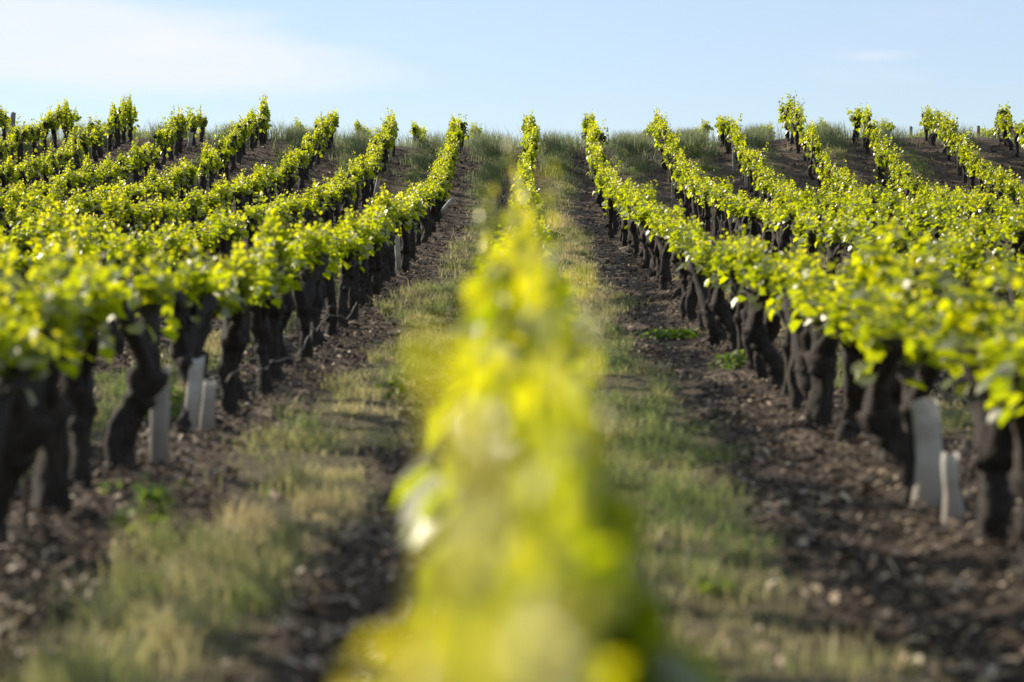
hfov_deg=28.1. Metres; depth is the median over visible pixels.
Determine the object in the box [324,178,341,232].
grapevine
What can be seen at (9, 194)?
grapevine
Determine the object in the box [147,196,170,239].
grapevine
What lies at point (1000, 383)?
grapevine
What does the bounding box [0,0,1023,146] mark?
sky
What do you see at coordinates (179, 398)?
weed plant
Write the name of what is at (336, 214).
grapevine
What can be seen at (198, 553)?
grass
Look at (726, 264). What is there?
grapevine
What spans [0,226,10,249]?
grapevine
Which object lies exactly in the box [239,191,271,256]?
grapevine
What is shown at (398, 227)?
grapevine
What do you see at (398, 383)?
weed plant
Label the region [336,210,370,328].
grapevine
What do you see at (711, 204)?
grapevine
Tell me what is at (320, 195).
grapevine
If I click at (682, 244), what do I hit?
grapevine
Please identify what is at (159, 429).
vine guard
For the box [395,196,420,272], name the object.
grapevine
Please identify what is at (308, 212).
grapevine
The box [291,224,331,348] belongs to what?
grapevine
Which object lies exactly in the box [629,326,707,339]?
weed plant
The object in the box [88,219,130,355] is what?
grapevine
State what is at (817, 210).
grapevine
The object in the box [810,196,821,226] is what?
grapevine
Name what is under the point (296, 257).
grapevine
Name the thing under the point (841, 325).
grapevine
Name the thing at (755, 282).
grapevine
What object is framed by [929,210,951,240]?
grapevine
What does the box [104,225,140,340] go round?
grapevine
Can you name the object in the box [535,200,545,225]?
grapevine
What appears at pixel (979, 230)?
grapevine
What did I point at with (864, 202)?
grapevine
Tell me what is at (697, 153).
weed plant
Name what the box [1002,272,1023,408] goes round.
grapevine
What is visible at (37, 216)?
grapevine
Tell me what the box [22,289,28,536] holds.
vine stake
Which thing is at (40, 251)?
grapevine
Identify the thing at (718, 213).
grapevine
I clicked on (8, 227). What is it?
grapevine
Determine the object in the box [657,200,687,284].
grapevine
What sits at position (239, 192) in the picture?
grapevine
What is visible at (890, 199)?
grapevine
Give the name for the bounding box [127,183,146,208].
grapevine
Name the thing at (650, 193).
grapevine
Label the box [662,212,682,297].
grapevine
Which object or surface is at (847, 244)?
grapevine
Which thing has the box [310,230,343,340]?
grapevine
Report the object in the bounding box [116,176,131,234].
grapevine
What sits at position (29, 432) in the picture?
grapevine
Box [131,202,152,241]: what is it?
grapevine
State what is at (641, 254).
grapevine
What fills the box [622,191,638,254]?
grapevine
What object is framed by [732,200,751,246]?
grapevine
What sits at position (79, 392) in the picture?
grapevine
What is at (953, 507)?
vine guard
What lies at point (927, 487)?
vine guard
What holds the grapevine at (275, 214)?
on the ground at (710, 627)
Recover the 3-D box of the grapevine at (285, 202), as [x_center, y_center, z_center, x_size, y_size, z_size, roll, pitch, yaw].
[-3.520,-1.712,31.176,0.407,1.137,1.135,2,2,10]
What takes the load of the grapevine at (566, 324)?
on the ground at (710, 627)
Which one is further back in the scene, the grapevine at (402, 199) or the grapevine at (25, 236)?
the grapevine at (402, 199)
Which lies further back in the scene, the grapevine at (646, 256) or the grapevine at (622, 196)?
the grapevine at (622, 196)
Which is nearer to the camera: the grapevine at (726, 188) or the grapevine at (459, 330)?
the grapevine at (459, 330)
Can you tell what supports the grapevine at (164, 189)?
on the ground at (710, 627)
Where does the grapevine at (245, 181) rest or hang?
on the ground at (710, 627)
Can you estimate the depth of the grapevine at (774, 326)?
15.20 m
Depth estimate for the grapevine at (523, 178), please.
38.82 m
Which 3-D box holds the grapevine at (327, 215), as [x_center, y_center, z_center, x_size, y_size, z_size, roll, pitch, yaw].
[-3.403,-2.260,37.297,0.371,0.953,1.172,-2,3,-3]
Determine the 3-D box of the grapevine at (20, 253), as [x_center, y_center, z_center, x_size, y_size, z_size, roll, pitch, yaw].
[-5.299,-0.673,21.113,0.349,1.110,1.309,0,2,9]
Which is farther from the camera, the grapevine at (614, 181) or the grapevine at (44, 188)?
the grapevine at (614, 181)
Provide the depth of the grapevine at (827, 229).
23.74 m
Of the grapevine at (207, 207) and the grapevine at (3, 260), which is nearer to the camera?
the grapevine at (3, 260)
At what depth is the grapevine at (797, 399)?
12.95 m
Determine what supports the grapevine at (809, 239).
on the ground at (710, 627)
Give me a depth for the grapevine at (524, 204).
25.33 m
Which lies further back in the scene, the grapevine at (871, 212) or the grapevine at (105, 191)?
the grapevine at (105, 191)
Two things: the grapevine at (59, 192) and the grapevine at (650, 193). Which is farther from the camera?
the grapevine at (59, 192)
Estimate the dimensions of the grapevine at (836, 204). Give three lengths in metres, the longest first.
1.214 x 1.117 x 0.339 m
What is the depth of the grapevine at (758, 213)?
30.80 m
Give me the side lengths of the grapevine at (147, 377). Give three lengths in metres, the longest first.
1.234 x 1.185 x 0.378 m
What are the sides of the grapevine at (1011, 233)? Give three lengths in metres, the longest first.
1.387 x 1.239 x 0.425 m
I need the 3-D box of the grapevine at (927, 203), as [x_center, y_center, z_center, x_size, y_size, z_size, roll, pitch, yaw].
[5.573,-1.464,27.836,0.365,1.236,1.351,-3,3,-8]
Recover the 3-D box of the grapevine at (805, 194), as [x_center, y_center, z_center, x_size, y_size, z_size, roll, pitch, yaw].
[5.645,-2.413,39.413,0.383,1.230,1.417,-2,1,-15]
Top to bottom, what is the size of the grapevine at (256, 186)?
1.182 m
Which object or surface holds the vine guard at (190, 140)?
on the ground at (710, 627)
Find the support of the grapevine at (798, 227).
on the ground at (710, 627)
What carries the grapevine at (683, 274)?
on the ground at (710, 627)
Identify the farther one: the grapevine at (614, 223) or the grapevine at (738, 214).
the grapevine at (614, 223)
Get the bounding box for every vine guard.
[149,365,169,467]
[185,356,204,433]
[187,132,193,148]
[199,379,216,432]
[374,179,380,193]
[394,235,401,270]
[441,197,454,213]
[744,176,747,189]
[909,397,942,510]
[941,451,965,527]
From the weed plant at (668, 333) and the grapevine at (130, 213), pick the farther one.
the grapevine at (130, 213)
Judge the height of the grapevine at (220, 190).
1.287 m
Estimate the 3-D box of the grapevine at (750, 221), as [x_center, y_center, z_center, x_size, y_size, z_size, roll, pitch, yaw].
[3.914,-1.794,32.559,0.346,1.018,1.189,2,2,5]
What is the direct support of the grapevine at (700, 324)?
on the ground at (710, 627)
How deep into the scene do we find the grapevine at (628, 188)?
35.71 m
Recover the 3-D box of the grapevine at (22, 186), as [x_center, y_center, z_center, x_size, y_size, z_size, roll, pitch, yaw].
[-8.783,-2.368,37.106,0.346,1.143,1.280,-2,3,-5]
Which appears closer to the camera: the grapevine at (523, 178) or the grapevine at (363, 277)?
the grapevine at (363, 277)
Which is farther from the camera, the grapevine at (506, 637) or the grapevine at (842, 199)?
the grapevine at (842, 199)
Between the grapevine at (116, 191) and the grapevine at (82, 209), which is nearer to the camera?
the grapevine at (82, 209)
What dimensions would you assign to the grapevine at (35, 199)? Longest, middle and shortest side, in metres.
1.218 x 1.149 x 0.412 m
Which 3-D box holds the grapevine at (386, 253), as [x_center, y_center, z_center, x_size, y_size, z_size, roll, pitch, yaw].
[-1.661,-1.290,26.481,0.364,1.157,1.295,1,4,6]
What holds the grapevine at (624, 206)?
on the ground at (710, 627)
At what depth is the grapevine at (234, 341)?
12.66 m
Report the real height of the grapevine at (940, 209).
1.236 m
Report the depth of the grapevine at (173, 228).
21.82 m
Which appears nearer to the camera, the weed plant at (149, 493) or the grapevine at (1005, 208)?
the weed plant at (149, 493)
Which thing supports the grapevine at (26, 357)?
on the ground at (710, 627)
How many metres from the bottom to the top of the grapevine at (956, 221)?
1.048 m
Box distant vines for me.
[0,90,1023,251]
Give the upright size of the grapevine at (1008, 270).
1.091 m
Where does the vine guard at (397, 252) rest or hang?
on the ground at (710, 627)
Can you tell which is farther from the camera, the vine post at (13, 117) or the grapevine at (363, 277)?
the vine post at (13, 117)
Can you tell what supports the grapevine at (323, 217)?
on the ground at (710, 627)
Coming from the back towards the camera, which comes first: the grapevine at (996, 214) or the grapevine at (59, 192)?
the grapevine at (59, 192)
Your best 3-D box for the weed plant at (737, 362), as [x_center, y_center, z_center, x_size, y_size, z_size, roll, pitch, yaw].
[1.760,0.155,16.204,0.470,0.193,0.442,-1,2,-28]
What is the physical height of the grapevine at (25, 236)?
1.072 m
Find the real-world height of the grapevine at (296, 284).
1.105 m
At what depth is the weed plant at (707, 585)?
6.72 m
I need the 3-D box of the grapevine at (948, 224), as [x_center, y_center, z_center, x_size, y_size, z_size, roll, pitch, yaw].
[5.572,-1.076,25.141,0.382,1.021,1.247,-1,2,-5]
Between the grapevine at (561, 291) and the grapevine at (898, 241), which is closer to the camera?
the grapevine at (561, 291)
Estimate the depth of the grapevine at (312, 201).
33.81 m
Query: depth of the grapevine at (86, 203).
33.13 m
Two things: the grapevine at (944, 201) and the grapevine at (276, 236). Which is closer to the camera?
the grapevine at (276, 236)
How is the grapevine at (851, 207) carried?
on the ground at (710, 627)
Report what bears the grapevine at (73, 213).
on the ground at (710, 627)
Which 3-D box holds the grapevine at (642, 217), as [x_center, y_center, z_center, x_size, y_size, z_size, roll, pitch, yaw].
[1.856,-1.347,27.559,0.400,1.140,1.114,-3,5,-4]
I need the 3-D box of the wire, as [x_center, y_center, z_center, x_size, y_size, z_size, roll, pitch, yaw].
[-1.655,-0.082,16.876,0.070,0.389,9.304,0,2,1]
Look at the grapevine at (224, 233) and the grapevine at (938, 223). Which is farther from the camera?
the grapevine at (938, 223)
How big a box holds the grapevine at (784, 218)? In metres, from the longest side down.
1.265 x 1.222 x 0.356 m
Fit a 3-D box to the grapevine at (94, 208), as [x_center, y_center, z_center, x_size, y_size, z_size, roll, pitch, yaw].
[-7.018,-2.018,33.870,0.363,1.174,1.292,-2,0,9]
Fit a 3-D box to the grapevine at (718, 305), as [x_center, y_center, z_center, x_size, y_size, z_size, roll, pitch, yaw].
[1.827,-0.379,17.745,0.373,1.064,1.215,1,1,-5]
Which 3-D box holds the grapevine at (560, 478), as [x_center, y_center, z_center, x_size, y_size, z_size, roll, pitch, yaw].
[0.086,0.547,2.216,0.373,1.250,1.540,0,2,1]
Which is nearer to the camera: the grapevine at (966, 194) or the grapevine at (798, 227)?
the grapevine at (798, 227)
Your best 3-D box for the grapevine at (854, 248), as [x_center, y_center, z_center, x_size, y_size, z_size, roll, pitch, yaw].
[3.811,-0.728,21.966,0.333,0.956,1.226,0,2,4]
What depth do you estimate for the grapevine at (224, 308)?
11.87 m
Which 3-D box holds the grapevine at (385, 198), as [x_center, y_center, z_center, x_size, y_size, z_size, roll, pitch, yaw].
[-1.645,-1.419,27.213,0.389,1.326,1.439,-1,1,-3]
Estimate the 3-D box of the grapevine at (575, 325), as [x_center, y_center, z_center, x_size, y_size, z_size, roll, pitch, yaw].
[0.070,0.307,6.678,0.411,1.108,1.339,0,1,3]
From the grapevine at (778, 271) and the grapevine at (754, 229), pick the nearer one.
the grapevine at (778, 271)
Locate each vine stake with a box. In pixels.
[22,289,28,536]
[671,179,673,206]
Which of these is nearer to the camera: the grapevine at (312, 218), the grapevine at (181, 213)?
the grapevine at (181, 213)
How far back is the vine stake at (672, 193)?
45.86 m
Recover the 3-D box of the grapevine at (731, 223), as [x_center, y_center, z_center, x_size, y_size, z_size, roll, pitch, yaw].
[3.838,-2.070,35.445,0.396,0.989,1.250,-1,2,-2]
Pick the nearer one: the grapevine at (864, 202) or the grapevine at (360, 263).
the grapevine at (360, 263)
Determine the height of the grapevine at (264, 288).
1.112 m
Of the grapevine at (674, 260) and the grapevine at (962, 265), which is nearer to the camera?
the grapevine at (962, 265)
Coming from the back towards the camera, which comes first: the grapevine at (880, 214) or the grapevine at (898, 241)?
the grapevine at (880, 214)
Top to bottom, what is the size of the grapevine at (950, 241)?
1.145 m
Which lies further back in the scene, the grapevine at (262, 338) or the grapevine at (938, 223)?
the grapevine at (938, 223)
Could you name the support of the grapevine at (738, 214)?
on the ground at (710, 627)
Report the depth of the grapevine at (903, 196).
38.68 m
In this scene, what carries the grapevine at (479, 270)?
on the ground at (710, 627)
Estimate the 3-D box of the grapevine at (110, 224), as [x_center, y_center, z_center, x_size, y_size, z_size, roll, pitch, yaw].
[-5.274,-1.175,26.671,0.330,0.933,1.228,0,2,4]
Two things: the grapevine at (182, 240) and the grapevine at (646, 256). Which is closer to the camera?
the grapevine at (182, 240)
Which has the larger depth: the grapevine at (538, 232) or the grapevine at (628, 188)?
the grapevine at (628, 188)
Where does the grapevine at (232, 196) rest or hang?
on the ground at (710, 627)
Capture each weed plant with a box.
[98,472,211,541]
[146,378,185,419]
[375,378,410,402]
[544,230,568,240]
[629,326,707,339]
[682,144,712,156]
[698,575,741,597]
[706,349,746,370]
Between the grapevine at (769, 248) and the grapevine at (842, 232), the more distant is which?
the grapevine at (769, 248)
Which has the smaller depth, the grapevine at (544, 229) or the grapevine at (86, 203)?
the grapevine at (544, 229)
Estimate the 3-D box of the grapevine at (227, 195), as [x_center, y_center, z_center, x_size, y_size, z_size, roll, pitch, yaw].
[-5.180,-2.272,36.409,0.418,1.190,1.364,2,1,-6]
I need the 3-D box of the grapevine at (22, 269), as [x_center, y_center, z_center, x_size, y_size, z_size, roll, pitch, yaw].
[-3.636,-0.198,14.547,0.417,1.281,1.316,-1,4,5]
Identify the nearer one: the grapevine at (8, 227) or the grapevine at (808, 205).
the grapevine at (8, 227)
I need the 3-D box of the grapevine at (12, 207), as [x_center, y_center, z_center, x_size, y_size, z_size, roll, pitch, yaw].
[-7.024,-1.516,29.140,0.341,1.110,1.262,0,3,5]
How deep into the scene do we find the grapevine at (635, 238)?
32.09 m
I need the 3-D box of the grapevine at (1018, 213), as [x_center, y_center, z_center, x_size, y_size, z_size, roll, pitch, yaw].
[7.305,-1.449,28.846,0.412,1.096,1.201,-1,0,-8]
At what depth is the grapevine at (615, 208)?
36.76 m
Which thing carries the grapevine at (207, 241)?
on the ground at (710, 627)
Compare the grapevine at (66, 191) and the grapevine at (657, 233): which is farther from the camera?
the grapevine at (66, 191)
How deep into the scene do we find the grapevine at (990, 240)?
23.27 m
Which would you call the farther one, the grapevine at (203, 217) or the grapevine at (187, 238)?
the grapevine at (203, 217)
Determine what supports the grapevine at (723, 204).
on the ground at (710, 627)
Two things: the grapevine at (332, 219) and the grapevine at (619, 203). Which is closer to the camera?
the grapevine at (619, 203)
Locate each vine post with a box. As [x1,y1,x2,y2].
[9,112,15,135]
[732,148,735,173]
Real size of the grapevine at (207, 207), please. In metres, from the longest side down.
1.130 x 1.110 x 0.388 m
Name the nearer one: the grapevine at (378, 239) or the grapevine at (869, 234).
the grapevine at (869, 234)
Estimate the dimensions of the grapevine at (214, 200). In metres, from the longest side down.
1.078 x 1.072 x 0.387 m
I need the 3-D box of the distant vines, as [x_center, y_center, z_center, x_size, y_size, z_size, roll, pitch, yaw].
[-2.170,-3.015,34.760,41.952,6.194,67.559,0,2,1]
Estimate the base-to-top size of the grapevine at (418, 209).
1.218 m
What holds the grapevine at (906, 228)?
on the ground at (710, 627)
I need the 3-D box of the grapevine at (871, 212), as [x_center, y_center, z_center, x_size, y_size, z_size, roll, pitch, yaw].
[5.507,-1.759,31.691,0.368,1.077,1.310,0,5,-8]
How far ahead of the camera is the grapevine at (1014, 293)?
14.97 m
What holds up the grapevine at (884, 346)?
on the ground at (710, 627)
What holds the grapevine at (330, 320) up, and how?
on the ground at (710, 627)
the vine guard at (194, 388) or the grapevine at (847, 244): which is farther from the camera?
the grapevine at (847, 244)
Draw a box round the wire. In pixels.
[225,301,357,382]
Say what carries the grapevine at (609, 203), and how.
on the ground at (710, 627)
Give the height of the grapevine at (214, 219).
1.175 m
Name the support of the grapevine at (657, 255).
on the ground at (710, 627)
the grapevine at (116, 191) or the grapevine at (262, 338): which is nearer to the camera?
the grapevine at (262, 338)
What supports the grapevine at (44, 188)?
on the ground at (710, 627)
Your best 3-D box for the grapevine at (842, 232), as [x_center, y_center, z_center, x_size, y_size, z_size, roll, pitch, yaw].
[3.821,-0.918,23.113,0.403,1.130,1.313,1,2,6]
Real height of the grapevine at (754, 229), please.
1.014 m
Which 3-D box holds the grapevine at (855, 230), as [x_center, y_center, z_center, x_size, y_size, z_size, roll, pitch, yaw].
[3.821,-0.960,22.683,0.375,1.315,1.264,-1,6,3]
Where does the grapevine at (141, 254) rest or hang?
on the ground at (710, 627)
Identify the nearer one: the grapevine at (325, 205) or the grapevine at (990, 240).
the grapevine at (990, 240)
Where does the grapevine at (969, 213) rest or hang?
on the ground at (710, 627)
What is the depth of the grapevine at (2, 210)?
27.90 m
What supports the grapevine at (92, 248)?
on the ground at (710, 627)
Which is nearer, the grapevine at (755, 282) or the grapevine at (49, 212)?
the grapevine at (755, 282)
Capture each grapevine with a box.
[0,186,23,212]
[0,190,9,226]
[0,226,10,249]
[0,233,23,262]
[0,236,43,347]
[0,242,80,546]
[0,244,10,278]
[0,297,60,463]
[1,197,20,234]
[2,206,21,272]
[4,195,32,223]
[7,218,39,293]
[9,183,32,201]
[13,195,54,254]
[16,186,55,214]
[16,213,93,288]
[17,178,35,212]
[20,238,98,516]
[27,179,50,203]
[30,198,100,265]
[40,183,65,217]
[41,180,65,200]
[41,205,71,248]
[41,253,116,488]
[47,175,72,204]
[59,196,88,224]
[62,200,85,234]
[65,183,92,216]
[70,185,101,218]
[76,212,107,267]
[79,210,103,240]
[86,238,180,470]
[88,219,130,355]
[91,185,110,242]
[99,181,115,225]
[101,189,129,234]
[102,218,124,277]
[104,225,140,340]
[108,218,181,321]
[111,183,127,198]
[111,221,176,333]
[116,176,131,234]
[116,186,151,272]
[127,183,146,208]
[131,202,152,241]
[132,242,219,433]
[134,176,154,201]
[142,177,170,227]
[142,189,177,238]
[147,165,169,202]
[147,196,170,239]
[150,240,245,423]
[152,226,202,316]
[156,218,189,235]
[164,193,188,230]
[166,194,202,226]
[171,221,208,272]
[174,217,220,265]
[182,186,202,233]
[190,189,213,232]
[195,203,208,224]
[198,203,222,267]
[203,189,226,217]
[204,246,293,404]
[208,202,244,269]
[209,173,229,214]
[209,180,231,208]
[209,237,258,414]
[222,179,234,216]
[222,210,245,249]
[224,216,248,243]
[229,168,251,213]
[232,238,281,396]
[237,205,266,235]
[238,172,256,230]
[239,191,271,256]
[246,171,260,206]
[248,203,290,380]
[256,202,278,230]
[260,194,292,226]
[264,203,293,243]
[272,194,298,230]
[275,189,303,243]
[277,242,301,343]
[279,224,312,366]
[282,192,312,231]
[287,200,305,223]
[287,219,338,357]
[290,191,321,228]
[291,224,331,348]
[302,178,327,233]
[302,189,317,229]
[305,209,349,335]
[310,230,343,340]
[312,185,330,230]
[318,192,327,228]
[322,176,336,226]
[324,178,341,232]
[324,190,334,228]
[332,180,342,232]
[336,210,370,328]
[337,205,373,320]
[337,255,365,315]
[354,323,627,681]
[355,215,374,305]
[358,198,384,296]
[359,218,387,302]
[367,205,389,288]
[368,199,392,294]
[373,183,401,277]
[374,197,395,281]
[387,190,401,245]
[389,158,616,552]
[394,203,405,259]
[395,191,418,244]
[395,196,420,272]
[397,182,429,222]
[397,219,583,624]
[406,181,434,242]
[408,186,424,260]
[415,202,428,245]
[417,180,435,232]
[418,184,438,236]
[421,174,435,225]
[421,183,431,237]
[430,182,443,217]
[436,139,549,477]
[458,286,582,377]
[468,269,728,681]
[473,240,499,283]
[491,227,517,249]
[492,228,513,251]
[499,214,559,260]
[508,196,529,220]
[509,175,523,205]
[509,183,532,229]
[510,184,532,210]
[514,169,540,192]
[516,181,542,204]
[532,202,542,222]
[533,209,550,240]
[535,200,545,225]
[542,272,596,402]
[602,181,617,234]
[602,187,616,237]
[610,177,620,231]
[613,185,623,241]
[616,178,635,237]
[616,186,633,247]
[617,183,643,253]
[618,177,638,193]
[621,183,641,241]
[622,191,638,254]
[622,191,638,256]
[630,188,647,263]
[631,203,652,268]
[632,198,659,276]
[640,179,657,207]
[640,199,663,270]
[646,216,662,280]
[646,216,670,290]
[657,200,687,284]
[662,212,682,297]
[668,215,705,296]
[672,217,708,318]
[673,228,697,309]
[675,238,740,347]
[685,233,703,322]
[686,236,715,329]
[704,235,746,352]
[706,176,723,237]
[708,194,714,235]
[710,177,722,239]
[715,176,734,241]
[715,228,751,339]
[717,234,756,360]
[718,188,733,242]
[720,195,747,239]
[726,192,749,241]
[728,187,749,235]
[729,224,776,370]
[731,244,796,388]
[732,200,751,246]
[740,197,765,247]
[745,198,779,251]
[748,197,766,239]
[753,251,795,380]
[762,200,781,262]
[762,202,779,255]
[765,203,800,260]
[766,252,806,396]
[766,267,854,418]
[768,242,825,412]
[773,189,801,258]
[783,203,822,267]
[790,246,869,429]
[791,212,819,267]
[794,183,817,207]
[798,214,825,268]
[799,195,813,211]
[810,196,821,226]
[812,182,834,245]
[813,282,870,445]
[814,204,847,282]
[821,190,839,242]
[822,191,844,246]
[831,211,859,289]
[836,194,872,282]
[837,217,955,462]
[838,192,855,249]
[839,201,848,251]
[844,195,854,251]
[845,277,961,480]
[847,193,869,214]
[848,233,872,273]
[852,192,882,229]
[852,283,940,509]
[856,218,896,250]
[857,211,897,265]
[872,213,927,263]
[873,199,885,224]
[880,179,901,229]
[892,195,906,254]
[894,199,917,255]
[894,246,917,277]
[896,187,910,205]
[900,229,962,294]
[904,188,934,245]
[910,192,960,249]
[918,256,1023,544]
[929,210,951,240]
[931,228,964,326]
[935,191,956,209]
[938,213,979,283]
[941,223,995,334]
[945,211,967,233]
[950,185,972,214]
[952,189,979,221]
[963,180,996,250]
[963,185,983,221]
[963,202,991,290]
[967,242,1023,325]
[976,208,1012,301]
[980,292,1023,579]
[984,196,1011,256]
[985,213,992,228]
[991,199,1016,258]
[992,209,1023,261]
[993,254,1023,325]
[1000,209,1023,267]
[1002,193,1023,222]
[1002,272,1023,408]
[1005,202,1023,222]
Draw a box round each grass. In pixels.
[0,118,1020,195]
[0,133,1021,681]
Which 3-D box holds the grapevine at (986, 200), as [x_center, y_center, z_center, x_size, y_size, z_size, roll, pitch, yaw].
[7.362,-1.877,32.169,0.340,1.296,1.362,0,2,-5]
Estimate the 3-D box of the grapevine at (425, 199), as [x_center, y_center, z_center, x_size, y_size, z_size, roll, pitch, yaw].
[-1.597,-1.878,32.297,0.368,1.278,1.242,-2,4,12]
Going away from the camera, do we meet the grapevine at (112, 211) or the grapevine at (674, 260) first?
the grapevine at (674, 260)
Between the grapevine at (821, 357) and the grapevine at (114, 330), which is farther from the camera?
the grapevine at (114, 330)
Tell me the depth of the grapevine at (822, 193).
37.27 m
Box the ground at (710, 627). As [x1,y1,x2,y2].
[0,137,1023,681]
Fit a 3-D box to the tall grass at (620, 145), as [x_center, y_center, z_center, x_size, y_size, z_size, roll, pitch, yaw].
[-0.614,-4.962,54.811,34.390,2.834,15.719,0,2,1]
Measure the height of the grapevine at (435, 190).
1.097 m
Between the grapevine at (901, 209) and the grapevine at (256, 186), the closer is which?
the grapevine at (901, 209)
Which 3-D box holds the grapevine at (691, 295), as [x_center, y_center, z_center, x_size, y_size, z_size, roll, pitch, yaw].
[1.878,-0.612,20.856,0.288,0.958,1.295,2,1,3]
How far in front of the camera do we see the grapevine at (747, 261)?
15.86 m
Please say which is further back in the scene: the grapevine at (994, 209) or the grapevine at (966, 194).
the grapevine at (966, 194)
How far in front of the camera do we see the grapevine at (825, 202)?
35.88 m
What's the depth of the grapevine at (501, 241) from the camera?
19.02 m
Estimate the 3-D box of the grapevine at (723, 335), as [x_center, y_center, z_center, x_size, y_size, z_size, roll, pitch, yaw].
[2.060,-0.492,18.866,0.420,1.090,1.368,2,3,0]
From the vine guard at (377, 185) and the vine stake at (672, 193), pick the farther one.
the vine guard at (377, 185)
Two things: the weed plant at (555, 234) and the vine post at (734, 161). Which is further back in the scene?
the vine post at (734, 161)
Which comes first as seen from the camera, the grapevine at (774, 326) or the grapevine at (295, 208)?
the grapevine at (774, 326)
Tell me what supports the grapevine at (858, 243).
on the ground at (710, 627)
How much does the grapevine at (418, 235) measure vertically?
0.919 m
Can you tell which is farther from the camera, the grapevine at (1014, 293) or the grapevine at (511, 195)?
the grapevine at (511, 195)
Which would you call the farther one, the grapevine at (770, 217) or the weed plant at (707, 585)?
the grapevine at (770, 217)
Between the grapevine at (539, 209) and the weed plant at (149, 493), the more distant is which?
the grapevine at (539, 209)
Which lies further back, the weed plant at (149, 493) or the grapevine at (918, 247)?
the grapevine at (918, 247)
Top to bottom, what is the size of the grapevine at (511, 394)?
1.321 m
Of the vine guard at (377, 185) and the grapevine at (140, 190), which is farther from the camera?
the vine guard at (377, 185)
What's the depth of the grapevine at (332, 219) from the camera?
39.44 m
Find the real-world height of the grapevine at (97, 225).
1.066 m
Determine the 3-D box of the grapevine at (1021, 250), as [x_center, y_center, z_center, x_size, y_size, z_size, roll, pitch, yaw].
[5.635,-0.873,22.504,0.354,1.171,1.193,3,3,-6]
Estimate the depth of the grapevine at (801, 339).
12.36 m
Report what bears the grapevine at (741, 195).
on the ground at (710, 627)
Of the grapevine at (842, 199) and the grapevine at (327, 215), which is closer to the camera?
the grapevine at (842, 199)
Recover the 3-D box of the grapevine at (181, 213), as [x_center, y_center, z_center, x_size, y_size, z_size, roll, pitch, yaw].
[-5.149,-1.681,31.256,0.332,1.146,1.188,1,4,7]
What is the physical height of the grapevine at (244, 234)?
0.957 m
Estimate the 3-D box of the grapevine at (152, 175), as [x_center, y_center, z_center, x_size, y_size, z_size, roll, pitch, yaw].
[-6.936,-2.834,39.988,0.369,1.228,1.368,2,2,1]
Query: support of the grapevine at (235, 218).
on the ground at (710, 627)
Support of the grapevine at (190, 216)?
on the ground at (710, 627)
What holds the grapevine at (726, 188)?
on the ground at (710, 627)
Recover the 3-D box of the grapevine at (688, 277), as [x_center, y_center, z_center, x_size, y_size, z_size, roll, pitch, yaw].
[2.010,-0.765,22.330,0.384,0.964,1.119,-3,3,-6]
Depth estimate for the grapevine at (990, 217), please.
39.03 m
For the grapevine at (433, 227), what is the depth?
39.05 m
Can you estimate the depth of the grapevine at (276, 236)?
15.05 m
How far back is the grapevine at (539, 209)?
29.57 m
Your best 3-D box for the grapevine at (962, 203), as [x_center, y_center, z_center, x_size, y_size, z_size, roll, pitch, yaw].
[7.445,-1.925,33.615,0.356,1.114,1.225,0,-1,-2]
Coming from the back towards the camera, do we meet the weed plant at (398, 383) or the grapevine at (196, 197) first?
the grapevine at (196, 197)
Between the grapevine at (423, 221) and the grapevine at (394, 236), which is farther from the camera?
the grapevine at (423, 221)
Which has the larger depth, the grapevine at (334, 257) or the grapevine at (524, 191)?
the grapevine at (524, 191)
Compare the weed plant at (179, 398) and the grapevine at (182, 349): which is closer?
the grapevine at (182, 349)
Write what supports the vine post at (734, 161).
on the ground at (710, 627)
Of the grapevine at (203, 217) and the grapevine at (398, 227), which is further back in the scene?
the grapevine at (203, 217)
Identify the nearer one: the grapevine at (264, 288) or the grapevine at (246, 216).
the grapevine at (264, 288)
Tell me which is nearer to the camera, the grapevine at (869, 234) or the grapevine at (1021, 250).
the grapevine at (869, 234)
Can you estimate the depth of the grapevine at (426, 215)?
36.88 m
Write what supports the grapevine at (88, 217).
on the ground at (710, 627)
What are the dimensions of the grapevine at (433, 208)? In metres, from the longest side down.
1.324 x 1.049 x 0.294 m
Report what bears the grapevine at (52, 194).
on the ground at (710, 627)
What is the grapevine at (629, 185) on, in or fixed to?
on the ground at (710, 627)
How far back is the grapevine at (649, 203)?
28.48 m
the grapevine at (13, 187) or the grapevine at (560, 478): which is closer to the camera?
the grapevine at (560, 478)
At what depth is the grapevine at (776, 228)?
28.75 m
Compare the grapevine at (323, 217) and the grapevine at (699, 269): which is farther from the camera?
the grapevine at (323, 217)
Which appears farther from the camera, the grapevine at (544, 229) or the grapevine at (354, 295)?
the grapevine at (544, 229)
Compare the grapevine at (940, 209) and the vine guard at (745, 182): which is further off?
the vine guard at (745, 182)
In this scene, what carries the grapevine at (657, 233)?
on the ground at (710, 627)
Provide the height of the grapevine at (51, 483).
1.176 m
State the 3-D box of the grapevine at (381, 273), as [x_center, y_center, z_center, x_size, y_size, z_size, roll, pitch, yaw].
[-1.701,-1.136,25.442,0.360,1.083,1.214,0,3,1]
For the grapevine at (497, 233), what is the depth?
21.22 m
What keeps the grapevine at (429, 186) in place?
on the ground at (710, 627)
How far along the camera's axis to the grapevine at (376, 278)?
24.56 m

